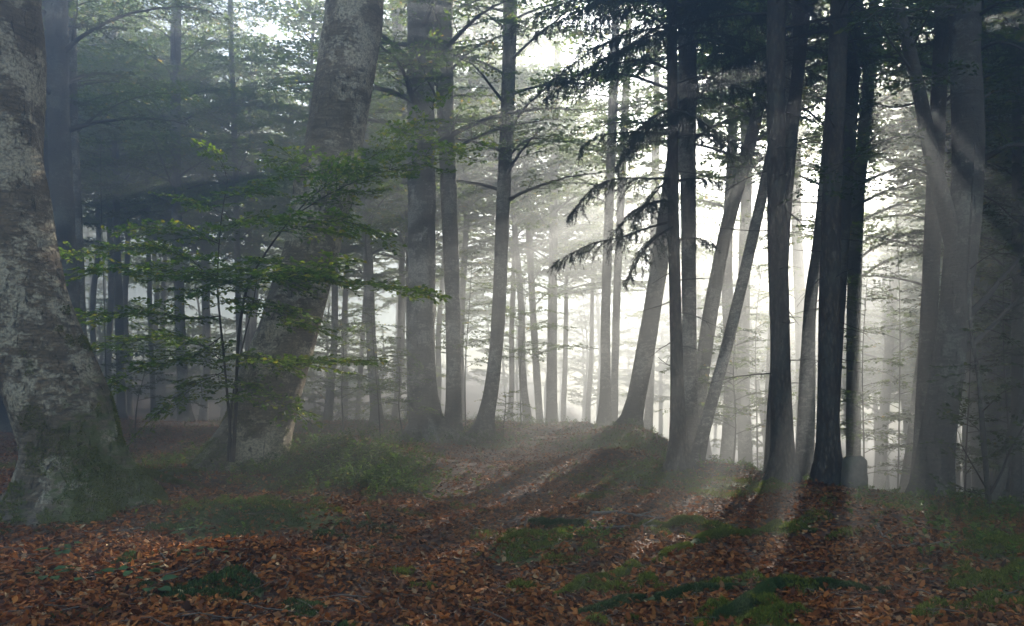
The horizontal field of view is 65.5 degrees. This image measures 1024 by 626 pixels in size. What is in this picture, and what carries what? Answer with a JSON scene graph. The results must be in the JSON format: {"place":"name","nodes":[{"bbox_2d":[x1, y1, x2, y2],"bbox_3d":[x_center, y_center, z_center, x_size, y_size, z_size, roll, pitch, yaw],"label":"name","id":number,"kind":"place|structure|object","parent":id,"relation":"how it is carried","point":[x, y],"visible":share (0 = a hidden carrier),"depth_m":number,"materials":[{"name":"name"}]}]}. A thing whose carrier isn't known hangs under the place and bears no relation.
{"place":"outdoors","nodes":[
{"label":"outdoors","id":0,"kind":"place"},
{"bbox_2d":[0,359,1023,625],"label":"ground","id":1,"kind":"structure","parent":0,"point":[474,393],"depth_m":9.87,"materials":[{"name":"brown plant"}]},
{"bbox_2d":[0,0,169,527],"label":"old beech","id":2,"kind":"object","parent":1,"relation":"on","point":[76,462],"visible":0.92,"depth_m":8.46,"materials":[{"name":"grey plant"}]},
{"bbox_2d":[42,0,205,190],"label":"beech tree","id":3,"kind":"object","parent":1,"relation":"on","point":[45,148],"visible":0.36,"depth_m":19.25,"materials":[{"name":"green plant"}]},
{"bbox_2d":[77,0,170,206],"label":"tree","id":4,"kind":"object","parent":1,"relation":"on","point":[84,173],"visible":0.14,"depth_m":27.78,"materials":[{"name":"green plant"}]},
{"bbox_2d":[77,69,174,381],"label":"young beech","id":5,"kind":"object","parent":1,"relation":"on","point":[114,132],"visible":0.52,"depth_m":21.26,"materials":[{"name":"green plant"}]},
{"bbox_2d":[42,0,211,335],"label":"beech tree","id":6,"kind":"object","parent":1,"relation":"on","point":[73,51],"visible":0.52,"depth_m":18.76,"materials":[{"name":"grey plant"}]},
{"bbox_2d":[77,9,186,358],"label":"tree","id":7,"kind":"object","parent":1,"relation":"on","point":[94,286],"visible":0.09,"depth_m":31.89,"materials":[{"name":"green plant"}]},
{"bbox_2d":[41,0,231,327],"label":"beech tree","id":8,"kind":"object","parent":1,"relation":"on","point":[59,47],"visible":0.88,"depth_m":17.26,"materials":[{"name":"grey plant"}]},
{"bbox_2d":[85,174,210,411],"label":"tree","id":9,"kind":"object","parent":1,"relation":"on","point":[162,389],"visible":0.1,"depth_m":38.66,"materials":[{"name":"green plant"}]},
{"bbox_2d":[77,3,220,415],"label":"tree","id":10,"kind":"object","parent":1,"relation":"on","point":[130,409],"visible":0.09,"depth_m":32.07,"materials":[{"name":"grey plant"}]},
{"bbox_2d":[77,0,220,390],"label":"tree","id":11,"kind":"object","parent":1,"relation":"on","point":[109,325],"visible":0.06,"depth_m":32.76,"materials":[{"name":"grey plant"}]},
{"bbox_2d":[77,0,230,418],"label":"beech tree","id":12,"kind":"object","parent":1,"relation":"on","point":[121,400],"visible":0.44,"depth_m":27.01,"materials":[{"name":"green plant"}]},
{"bbox_2d":[100,341,207,430],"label":"young beech","id":13,"kind":"object","parent":1,"relation":"on","point":[139,390],"visible":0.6,"depth_m":18.73,"materials":[{"name":"green plant"}]},
{"bbox_2d":[80,35,253,421],"bbox_3d":[-13.650,-3.108,29.300,7.149,14.572,5.901,-3,-5,31],"label":"beech tree","id":14,"kind":"object","parent":1,"relation":"on","point":[146,187],"visible":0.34,"depth_m":29.11,"materials":[{"name":"green plant"}]},
{"bbox_2d":[102,69,257,418],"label":"tree","id":15,"kind":"object","parent":1,"relation":"on","point":[174,416],"visible":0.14,"depth_m":34.49,"materials":[{"name":"green plant"}]},
{"bbox_2d":[77,0,293,421],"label":"beech tree","id":16,"kind":"object","parent":1,"relation":"on","point":[176,49],"visible":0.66,"depth_m":25.11,"materials":[{"name":"green plant"}]},
{"bbox_2d":[144,312,234,405],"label":"tree","id":17,"kind":"object","parent":1,"relation":"on","point":[190,331],"visible":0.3,"depth_m":40.24,"materials":[{"name":"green plant"}]},
{"bbox_2d":[81,1,301,420],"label":"tree","id":18,"kind":"object","parent":1,"relation":"on","point":[203,412],"visible":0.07,"depth_m":34.06,"materials":[{"name":"green plant"}]},
{"bbox_2d":[105,24,286,382],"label":"tree","id":19,"kind":"object","parent":1,"relation":"on","point":[160,218],"visible":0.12,"depth_m":33.95,"materials":[{"name":"green plant"}]},
{"bbox_2d":[0,501,401,625],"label":"cushion moss","id":20,"kind":"object","parent":1,"relation":"on","point":[227,571],"visible":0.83,"depth_m":5.75,"materials":[{"name":"green plant"}]},
{"bbox_2d":[190,317,244,417],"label":"tree","id":21,"kind":"object","parent":1,"relation":"on","point":[223,403],"visible":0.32,"depth_m":40.92,"materials":[{"name":"green plant"}]},
{"bbox_2d":[141,44,307,326],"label":"tree","id":22,"kind":"object","parent":1,"relation":"on","point":[274,233],"visible":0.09,"depth_m":36.74,"materials":[{"name":"green plant"}]},
{"bbox_2d":[160,32,303,353],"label":"tree","id":23,"kind":"object","parent":1,"relation":"on","point":[226,247],"visible":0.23,"depth_m":33.13,"materials":[{"name":"green plant"}]},
{"bbox_2d":[121,0,353,373],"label":"beech tree","id":24,"kind":"object","parent":1,"relation":"on","point":[234,127],"visible":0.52,"depth_m":27.08,"materials":[{"name":"green plant"}]},
{"bbox_2d":[187,108,287,343],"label":"tree","id":25,"kind":"object","parent":1,"relation":"on","point":[253,327],"visible":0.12,"depth_m":35.96,"materials":[{"name":"green plant"}]},
{"bbox_2d":[58,86,498,461],"bbox_3d":[-3.693,-0.425,10.411,6.995,4.888,2.958,-1,-4,19],"label":"beech sapling","id":26,"kind":"object","parent":1,"relation":"on","point":[326,275],"visible":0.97,"depth_m":10.24,"materials":[{"name":"green plant"}]},
{"bbox_2d":[187,0,383,472],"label":"leaning beech","id":27,"kind":"object","parent":1,"relation":"on","point":[349,48],"visible":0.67,"depth_m":11.80,"materials":[{"name":"grey plant"}]},
{"bbox_2d":[203,0,403,254],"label":"tree","id":28,"kind":"object","parent":1,"relation":"on","point":[276,198],"visible":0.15,"depth_m":30.52,"materials":[{"name":"green plant"}]},
{"bbox_2d":[209,0,439,421],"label":"tree","id":29,"kind":"object","parent":1,"relation":"on","point":[329,405],"visible":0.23,"depth_m":25.51,"materials":[{"name":"green plant"}]},
{"bbox_2d":[298,303,386,419],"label":"tree","id":30,"kind":"object","parent":1,"relation":"on","point":[310,396],"visible":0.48,"depth_m":33.75,"materials":[{"name":"green plant"}]},
{"bbox_2d":[240,45,462,419],"bbox_3d":[-7.340,-3.021,34.797,8.962,17.647,9.242,-1,-2,18],"label":"tree","id":31,"kind":"object","parent":1,"relation":"on","point":[344,308],"depth_m":34.88,"materials":[{"name":"grey plant"}]},
{"bbox_2d":[305,309,407,433],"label":"young beech","id":32,"kind":"object","parent":1,"relation":"on","point":[342,379],"visible":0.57,"depth_m":19.00,"materials":[{"name":"green plant"}]},
{"bbox_2d":[235,0,480,425],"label":"beech tree","id":33,"kind":"object","parent":1,"relation":"on","point":[367,273],"visible":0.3,"depth_m":21.91,"materials":[{"name":"green plant"}]},
{"bbox_2d":[275,65,441,419],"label":"tree","id":34,"kind":"object","parent":1,"relation":"on","point":[360,369],"visible":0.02,"depth_m":34.51,"materials":[{"name":"grey plant"}]},
{"bbox_2d":[328,307,436,437],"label":"young beech","id":35,"kind":"object","parent":1,"relation":"on","point":[377,388],"visible":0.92,"depth_m":15.88,"materials":[{"name":"green plant"}]},
{"bbox_2d":[304,4,494,419],"bbox_3d":[-4.178,-4.114,30.996,7.435,18.135,7.407,2,-5,-31],"label":"tree","id":36,"kind":"object","parent":1,"relation":"on","point":[395,412],"visible":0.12,"depth_m":30.80,"materials":[{"name":"grey plant"}]},
{"bbox_2d":[356,348,442,432],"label":"young beech","id":37,"kind":"object","parent":1,"relation":"on","point":[399,391],"visible":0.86,"depth_m":16.63,"materials":[{"name":"green plant"}]},
{"bbox_2d":[280,0,549,418],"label":"beech tree","id":38,"kind":"object","parent":1,"relation":"on","point":[399,26],"visible":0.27,"depth_m":24.08,"materials":[{"name":"green plant"}]},
{"bbox_2d":[262,0,607,444],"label":"beech tree","id":39,"kind":"object","parent":1,"relation":"on","point":[421,315],"visible":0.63,"depth_m":16.97,"materials":[{"name":"grey plant"}]},
{"bbox_2d":[312,0,583,434],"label":"beech tree","id":40,"kind":"object","parent":1,"relation":"on","point":[453,416],"visible":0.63,"depth_m":17.30,"materials":[{"name":"grey plant"}]},
{"bbox_2d":[375,54,535,403],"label":"tree","id":41,"kind":"object","parent":1,"relation":"on","point":[438,341],"visible":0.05,"depth_m":36.90,"materials":[{"name":"grey plant"}]},
{"bbox_2d":[384,144,547,405],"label":"tree","id":42,"kind":"object","parent":1,"relation":"on","point":[468,296],"visible":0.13,"depth_m":42.67,"materials":[{"name":"green plant"}]},
{"bbox_2d":[369,0,588,419],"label":"tree","id":43,"kind":"object","parent":1,"relation":"on","point":[465,238],"visible":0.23,"depth_m":30.85,"materials":[{"name":"green plant"}]},
{"bbox_2d":[435,250,529,426],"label":"young beech","id":44,"kind":"object","parent":1,"relation":"on","point":[468,322],"visible":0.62,"depth_m":18.83,"materials":[{"name":"green plant"}]},
{"bbox_2d":[367,0,636,441],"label":"beech tree","id":45,"kind":"object","parent":1,"relation":"on","point":[506,149],"visible":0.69,"depth_m":17.33,"materials":[{"name":"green plant"}]},
{"bbox_2d":[388,0,620,422],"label":"tree","id":46,"kind":"object","parent":1,"relation":"on","point":[523,381],"visible":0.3,"depth_m":29.98,"materials":[{"name":"green plant"}]},
{"bbox_2d":[0,424,1023,625],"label":"moss","id":47,"kind":"object","parent":1,"relation":"on","point":[1005,571],"visible":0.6,"depth_m":6.93,"materials":[{"name":"green plant"}]},
{"bbox_2d":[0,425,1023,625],"bbox_3d":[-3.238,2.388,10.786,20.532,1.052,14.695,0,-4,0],"label":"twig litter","id":48,"kind":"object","parent":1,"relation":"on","point":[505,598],"visible":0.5,"depth_m":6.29,"materials":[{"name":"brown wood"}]},
{"bbox_2d":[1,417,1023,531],"bbox_3d":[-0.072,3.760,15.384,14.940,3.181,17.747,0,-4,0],"label":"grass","id":49,"kind":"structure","parent":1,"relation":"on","point":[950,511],"depth_m":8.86,"materials":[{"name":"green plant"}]},
{"bbox_2d":[436,64,602,420],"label":"tree","id":50,"kind":"object","parent":1,"relation":"on","point":[511,359],"visible":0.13,"depth_m":35.59,"materials":[{"name":"green plant"}]},
{"bbox_2d":[461,279,597,423],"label":"young beech","id":51,"kind":"object","parent":1,"relation":"on","point":[520,349],"visible":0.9,"depth_m":22.03,"materials":[{"name":"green plant"}]},
{"bbox_2d":[457,54,621,422],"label":"beech tree","id":52,"kind":"object","parent":1,"relation":"on","point":[534,338],"visible":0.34,"depth_m":32.90,"materials":[{"name":"grey plant"}]},
{"bbox_2d":[457,9,648,422],"bbox_3d":[2.161,-3.570,29.885,7.259,16.587,7.985,2,-4,-21],"label":"beech tree","id":53,"kind":"object","parent":1,"relation":"on","point":[552,216],"visible":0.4,"depth_m":30.02,"materials":[{"name":"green plant"}]},
{"bbox_2d":[468,106,668,421],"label":"tree","id":54,"kind":"object","parent":1,"relation":"on","point":[582,272],"visible":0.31,"depth_m":37.72,"materials":[{"name":"green plant"}]},
{"bbox_2d":[122,412,1023,585],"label":"undergrowth","id":55,"kind":"object","parent":1,"relation":"on","point":[341,454],"visible":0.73,"depth_m":10.99,"materials":[{"name":"green plant"}]},
{"bbox_2d":[557,287,623,408],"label":"tree","id":56,"kind":"object","parent":1,"relation":"on","point":[570,340],"visible":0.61,"depth_m":60.93,"materials":[{"name":"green plant"}]},
{"bbox_2d":[518,120,681,422],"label":"tree","id":57,"kind":"object","parent":1,"relation":"on","point":[639,270],"visible":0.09,"depth_m":40.13,"materials":[{"name":"green plant"}]},
{"bbox_2d":[552,558,649,597],"bbox_3d":[0.657,2.034,6.085,1.246,0.194,0.294,4,-6,-45],"label":"tree root","id":58,"kind":"object","parent":1,"relation":"on","point":[578,581],"visible":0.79,"depth_m":6.07,"materials":[{"name":"green plant"}]},
{"bbox_2d":[547,152,668,419],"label":"tree","id":59,"kind":"object","parent":1,"relation":"on","point":[597,304],"visible":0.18,"depth_m":61.67,"materials":[{"name":"grey plant"}]},
{"bbox_2d":[520,0,711,425],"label":"beech tree","id":60,"kind":"object","parent":1,"relation":"on","point":[604,416],"visible":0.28,"depth_m":23.11,"materials":[{"name":"grey plant"}]},
{"bbox_2d":[520,10,723,422],"bbox_3d":[3.143,-3.784,25.273,5.280,15.814,5.273,3,-5,-37],"label":"beech tree","id":61,"kind":"object","parent":1,"relation":"on","point":[616,323],"visible":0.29,"depth_m":25.02,"materials":[{"name":"grey plant"}]},
{"bbox_2d":[621,275,681,436],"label":"tree","id":62,"kind":"object","parent":1,"relation":"on","point":[660,426],"visible":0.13,"depth_m":68.84,"materials":[{"name":"grey plant"}]},
{"bbox_2d":[577,12,738,432],"bbox_3d":[5.391,-2.834,29.262,6.061,18.138,5.469,0,-4,0],"label":"beech tree","id":63,"kind":"object","parent":1,"relation":"on","point":[648,413],"visible":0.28,"depth_m":29.11,"materials":[{"name":"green plant"}]},
{"bbox_2d":[577,581,756,614],"bbox_3d":[1.090,1.975,5.572,1.456,0.172,0.249,1,-4,-19],"label":"tree root","id":64,"kind":"object","parent":1,"relation":"on","point":[696,587],"visible":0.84,"depth_m":5.52,"materials":[{"name":"green plant"}]},
{"bbox_2d":[508,0,826,474],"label":"spruce","id":65,"kind":"object","parent":1,"relation":"on","point":[679,453],"visible":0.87,"depth_m":12.06,"materials":[{"name":"green plant"}]},
{"bbox_2d":[530,2,820,428],"bbox_3d":[3.763,-4.051,18.656,6.704,14.155,6.215,0,-4,0],"label":"beech tree","id":66,"kind":"object","parent":1,"relation":"on","point":[634,407],"visible":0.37,"depth_m":18.13,"materials":[{"name":"grey plant"}]},
{"bbox_2d":[531,0,829,448],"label":"beech tree","id":67,"kind":"object","parent":1,"relation":"on","point":[688,67],"visible":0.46,"depth_m":13.64,"materials":[{"name":"grey plant"}]},
{"bbox_2d":[592,176,795,461],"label":"tree","id":68,"kind":"object","parent":1,"relation":"on","point":[699,288],"visible":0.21,"depth_m":43.95,"materials":[{"name":"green plant"}]},
{"bbox_2d":[539,0,864,464],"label":"tree","id":69,"kind":"object","parent":1,"relation":"on","point":[744,440],"visible":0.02,"depth_m":24.48,"materials":[{"name":"grey plant"}]},
{"bbox_2d":[652,519,818,562],"bbox_3d":[1.914,2.083,7.241,2.007,0.203,0.547,2,-5,-29],"label":"tree root","id":70,"kind":"object","parent":1,"relation":"on","point":[713,533],"visible":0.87,"depth_m":7.42,"materials":[{"name":"green plant"}]},
{"bbox_2d":[655,251,816,467],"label":"young beech","id":71,"kind":"object","parent":1,"relation":"on","point":[756,319],"visible":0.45,"depth_m":20.97,"materials":[{"name":"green plant"}]},
{"bbox_2d":[659,324,815,463],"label":"young beech","id":72,"kind":"object","parent":1,"relation":"on","point":[735,408],"visible":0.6,"depth_m":16.31,"materials":[{"name":"green plant"}]},
{"bbox_2d":[697,288,793,470],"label":"tree","id":73,"kind":"object","parent":1,"relation":"on","point":[761,432],"visible":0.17,"depth_m":33.97,"materials":[{"name":"green plant"}]},
{"bbox_2d":[573,0,931,463],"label":"tree","id":74,"kind":"object","parent":1,"relation":"on","point":[727,442],"visible":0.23,"depth_m":23.34,"materials":[{"name":"green plant"}]},
{"bbox_2d":[588,0,928,422],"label":"beech tree","id":75,"kind":"object","parent":1,"relation":"on","point":[714,288],"visible":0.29,"depth_m":17.04,"materials":[{"name":"grey plant"}]},
{"bbox_2d":[656,155,869,463],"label":"tree","id":76,"kind":"object","parent":1,"relation":"on","point":[754,305],"visible":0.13,"depth_m":36.12,"materials":[{"name":"green plant"}]},
{"bbox_2d":[618,1,908,452],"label":"tree","id":77,"kind":"object","parent":1,"relation":"on","point":[804,128],"visible":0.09,"depth_m":25.71,"materials":[{"name":"green plant"}]},
{"bbox_2d":[530,0,1023,483],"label":"spruce","id":78,"kind":"object","parent":1,"relation":"on","point":[782,465],"visible":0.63,"depth_m":11.02,"materials":[{"name":"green plant"}]},
{"bbox_2d":[647,0,933,447],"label":"tree","id":79,"kind":"object","parent":1,"relation":"on","point":[798,262],"visible":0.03,"depth_m":25.22,"materials":[{"name":"grey plant"}]},
{"bbox_2d":[691,0,898,462],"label":"beech tree","id":80,"kind":"object","parent":1,"relation":"on","point":[700,444],"visible":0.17,"depth_m":12.59,"materials":[{"name":"grey plant"}]},
{"bbox_2d":[709,576,889,621],"bbox_3d":[1.844,1.962,5.496,1.440,0.186,0.588,1,-4,-19],"label":"tree root","id":81,"kind":"object","parent":1,"relation":"on","point":[736,607],"visible":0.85,"depth_m":5.51,"materials":[{"name":"green plant"}]},
{"bbox_2d":[587,0,1023,486],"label":"spruce","id":82,"kind":"object","parent":1,"relation":"on","point":[826,466],"visible":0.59,"depth_m":11.13,"materials":[{"name":"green plant"}]},
{"bbox_2d":[645,0,991,472],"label":"beech tree","id":83,"kind":"object","parent":1,"relation":"on","point":[791,120],"visible":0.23,"depth_m":12.76,"materials":[{"name":"grey plant"}]},
{"bbox_2d":[658,0,1004,398],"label":"beech tree","id":84,"kind":"object","parent":1,"relation":"on","point":[850,133],"visible":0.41,"depth_m":14.58,"materials":[{"name":"green plant"}]},
{"bbox_2d":[659,0,1023,497],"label":"forked beech","id":85,"kind":"object","parent":1,"relation":"on","point":[952,346],"visible":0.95,"depth_m":9.62,"materials":[{"name":"grey plant"}]},
{"bbox_2d":[841,455,867,490],"bbox_3d":[4.524,2.174,10.521,0.312,0.583,0.256,3,-4,-8],"label":"boundary stone","id":86,"kind":"object","parent":1,"relation":"on","point":[854,470],"visible":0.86,"depth_m":10.42,"materials":[{"name":"grey stone"}]},
{"bbox_2d":[796,283,918,477],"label":"young beech","id":87,"kind":"object","parent":1,"relation":"on","point":[872,299],"visible":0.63,"depth_m":15.40,"materials":[{"name":"green plant"}]},
{"bbox_2d":[704,0,1017,476],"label":"beech tree","id":88,"kind":"object","parent":1,"relation":"on","point":[805,443],"visible":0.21,"depth_m":13.10,"materials":[{"name":"grey plant"}]},
{"bbox_2d":[714,0,1011,456],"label":"beech tree","id":89,"kind":"object","parent":1,"relation":"on","point":[853,378],"visible":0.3,"depth_m":18.99,"materials":[{"name":"grey plant"}]},
{"bbox_2d":[815,109,942,489],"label":"beech tree","id":90,"kind":"object","parent":1,"relation":"on","point":[879,478],"visible":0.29,"depth_m":32.85,"materials":[{"name":"green plant"}]},
{"bbox_2d":[742,0,1023,479],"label":"beech tree","id":91,"kind":"object","parent":1,"relation":"on","point":[939,98],"visible":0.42,"depth_m":11.62,"materials":[{"name":"grey plant"}]},
{"bbox_2d":[756,0,1022,475],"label":"tree","id":92,"kind":"object","parent":1,"relation":"on","point":[882,163],"visible":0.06,"depth_m":27.41,"materials":[{"name":"green plant"}]},
{"bbox_2d":[815,196,964,490],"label":"tree","id":93,"kind":"object","parent":1,"relation":"on","point":[887,484],"visible":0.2,"depth_m":40.38,"materials":[{"name":"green plant"}]},
{"bbox_2d":[760,51,1023,492],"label":"beech tree","id":94,"kind":"object","parent":1,"relation":"on","point":[904,480],"visible":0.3,"depth_m":17.10,"materials":[{"name":"green plant"}]},
{"bbox_2d":[805,1,1023,500],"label":"tree","id":95,"kind":"object","parent":1,"relation":"on","point":[977,482],"visible":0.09,"depth_m":23.77,"materials":[{"name":"green plant"}]},
{"bbox_2d":[811,0,1023,504],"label":"beech tree","id":96,"kind":"object","parent":1,"relation":"on","point":[1016,326],"visible":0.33,"depth_m":14.03,"materials":[{"name":"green plant"}]},
{"bbox_2d":[840,207,1009,487],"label":"young beech","id":97,"kind":"object","parent":1,"relation":"on","point":[899,339],"visible":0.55,"depth_m":17.95,"materials":[{"name":"green plant"}]},
{"bbox_2d":[865,237,1010,496],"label":"tree","id":98,"kind":"object","parent":1,"relation":"on","point":[958,481],"visible":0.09,"depth_m":32.64,"materials":[{"name":"green plant"}]},
{"bbox_2d":[856,1,1023,200],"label":"tree","id":99,"kind":"object","parent":1,"relation":"on","point":[1019,36],"visible":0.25,"depth_m":14.29,"materials":[{"name":"green plant"}]},
{"bbox_2d":[867,266,1023,504],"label":"young beech","id":100,"kind":"object","parent":1,"relation":"on","point":[990,450],"visible":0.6,"depth_m":13.35,"materials":[{"name":"green plant"}]},
{"bbox_2d":[870,13,1023,503],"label":"tree","id":101,"kind":"object","parent":1,"relation":"on","point":[1006,298],"visible":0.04,"depth_m":24.78,"materials":[{"name":"green plant"}]},
{"bbox_2d":[882,62,1023,501],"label":"beech tree","id":102,"kind":"object","parent":1,"relation":"on","point":[1013,430],"visible":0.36,"depth_m":12.89,"materials":[{"name":"green plant"}]},
{"bbox_2d":[917,236,1023,499],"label":"young beech","id":103,"kind":"object","parent":1,"relation":"on","point":[973,370],"visible":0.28,"depth_m":14.90,"materials":[{"name":"green plant"}]},
{"bbox_2d":[920,143,1023,508],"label":"dark sapling","id":104,"kind":"object","parent":1,"relation":"on","point":[984,441],"visible":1,"depth_m":8.63,"materials":[{"name":"black plant"}]},
{"bbox_2d":[963,1,1023,393],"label":"tree","id":105,"kind":"object","parent":1,"relation":"on","point":[985,285],"visible":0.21,"depth_m":21.55,"materials":[{"name":"green plant"}]},
{"bbox_2d":[78,0,961,441],"label":"sky","id":106,"kind":"structure","parent":0,"point":[389,318],"materials":[{"name":"white"}]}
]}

